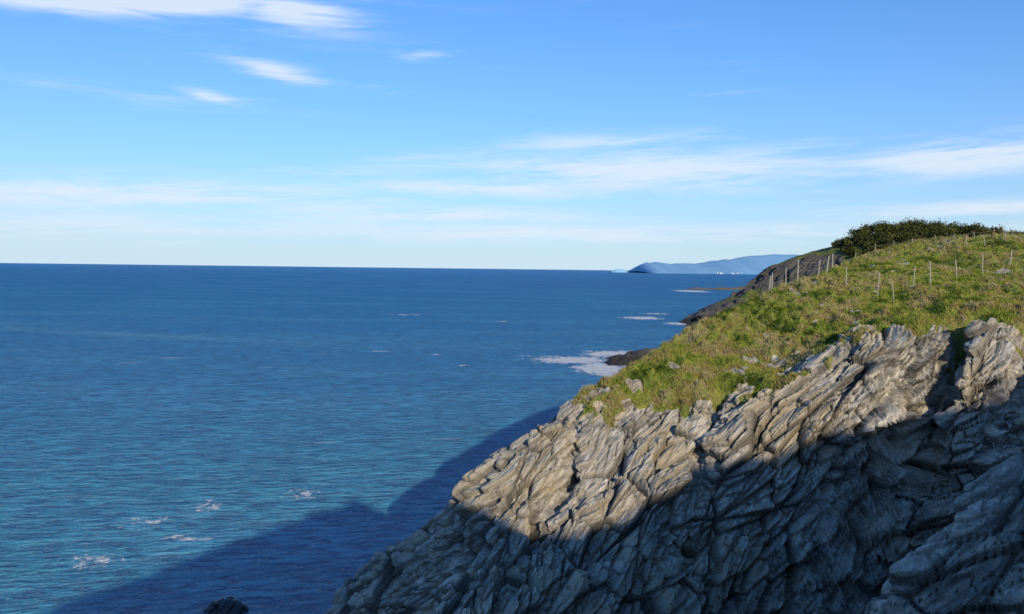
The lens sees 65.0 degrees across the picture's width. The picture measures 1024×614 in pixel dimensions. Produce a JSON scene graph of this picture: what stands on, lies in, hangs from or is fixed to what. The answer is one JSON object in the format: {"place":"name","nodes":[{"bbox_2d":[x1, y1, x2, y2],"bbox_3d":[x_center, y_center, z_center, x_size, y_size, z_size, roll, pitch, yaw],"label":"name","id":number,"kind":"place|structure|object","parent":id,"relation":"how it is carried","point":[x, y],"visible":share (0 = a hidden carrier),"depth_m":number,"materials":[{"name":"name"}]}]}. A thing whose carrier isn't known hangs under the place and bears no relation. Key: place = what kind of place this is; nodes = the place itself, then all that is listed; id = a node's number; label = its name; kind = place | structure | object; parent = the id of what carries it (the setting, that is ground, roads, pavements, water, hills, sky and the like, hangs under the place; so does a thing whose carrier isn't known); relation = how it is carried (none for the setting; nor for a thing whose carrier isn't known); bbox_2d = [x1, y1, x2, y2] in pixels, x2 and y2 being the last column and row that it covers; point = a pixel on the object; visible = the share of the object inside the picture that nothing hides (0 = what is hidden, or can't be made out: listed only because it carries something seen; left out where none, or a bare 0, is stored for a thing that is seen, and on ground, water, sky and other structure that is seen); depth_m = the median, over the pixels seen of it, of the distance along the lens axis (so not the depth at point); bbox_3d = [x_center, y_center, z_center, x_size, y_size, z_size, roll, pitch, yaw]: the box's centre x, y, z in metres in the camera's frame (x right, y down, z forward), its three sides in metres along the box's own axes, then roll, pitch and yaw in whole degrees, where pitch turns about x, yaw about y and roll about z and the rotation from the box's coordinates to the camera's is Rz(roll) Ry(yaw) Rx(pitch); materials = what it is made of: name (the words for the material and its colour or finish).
{"place":"outdoors","nodes":[
{"label":"outdoors","id":0,"kind":"place"},
{"bbox_2d":[0,263,756,613],"bbox_3d":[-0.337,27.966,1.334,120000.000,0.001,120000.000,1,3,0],"label":"sea","id":1,"kind":"structure","parent":0,"point":[186,439],"depth_m":162.48,"materials":[{"name":"liquid"}]},
{"bbox_2d":[203,596,247,613],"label":"sea rock","id":2,"kind":"object","parent":1,"relation":"in","point":[230,605],"visible":0.98,"depth_m":64.68,"materials":[{"name":"grey stone"}]},
{"bbox_2d":[611,269,627,272],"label":"distant islet","id":3,"kind":"object","parent":1,"relation":"in","point":[618,270],"visible":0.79,"depth_m":9257.77,"materials":[{"name":"blue"}]},
{"bbox_2d":[688,286,744,289],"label":"reef","id":4,"kind":"object","parent":1,"relation":"in","point":[722,288],"visible":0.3,"depth_m":1216.08},
{"bbox_2d":[0,0,1023,269],"label":"sky","id":5,"kind":"structure","parent":0,"point":[467,134],"materials":[{"name":"blue"}]},
{"bbox_2d":[324,233,1023,613],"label":"rocky headland","id":6,"kind":"structure","parent":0,"point":[836,487],"depth_m":48.30,"materials":[{"name":"grey stone"}]},
{"bbox_2d":[567,232,1023,427],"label":"grass","id":7,"kind":"structure","parent":6,"relation":"on","point":[931,315],"depth_m":61.00,"materials":[{"name":"green plant"}]},
{"bbox_2d":[768,254,832,290],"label":"wooden fence","id":8,"kind":"object","parent":6,"relation":"on","point":[770,282],"visible":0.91,"depth_m":79.36,"materials":[{"name":"grey wood"}]},
{"bbox_2d":[855,229,1012,256],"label":"wooden fence","id":9,"kind":"object","parent":6,"relation":"on","point":[926,238],"visible":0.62,"depth_m":99.82,"materials":[{"name":"grey wood"}]},
{"bbox_2d":[845,250,1023,299],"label":"wooden fence","id":10,"kind":"object","parent":6,"relation":"on","point":[929,264],"visible":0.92,"depth_m":71.93,"materials":[{"name":"grey wood"}]},
{"bbox_2d":[965,230,1022,244],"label":"wooden fence","id":11,"kind":"object","parent":6,"relation":"on","point":[988,235],"visible":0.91,"depth_m":88.55,"materials":[{"name":"grey wood"}]},
{"bbox_2d":[628,254,798,274],"bbox_3d":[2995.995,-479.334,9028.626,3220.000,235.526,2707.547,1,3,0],"label":"distant hills","id":12,"kind":"structure","parent":0,"point":[755,265],"depth_m":8493.31,"materials":[{"name":"blue"}]},
{"bbox_2d":[604,235,973,365],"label":"distant headland","id":13,"kind":"structure","parent":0,"point":[758,283],"depth_m":410.11,"materials":[{"name":"grey stone"}]},
{"bbox_2d":[831,217,1023,257],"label":"hilltop trees","id":14,"kind":"object","parent":13,"relation":"on","point":[886,233],"visible":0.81,"depth_m":387.21,"materials":[{"name":"green plant"}]},
{"bbox_2d":[865,454,1023,613],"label":"headland","id":15,"kind":"structure","parent":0,"point":[969,559],"depth_m":24.24,"materials":[{"name":"grey stone"}]}
]}

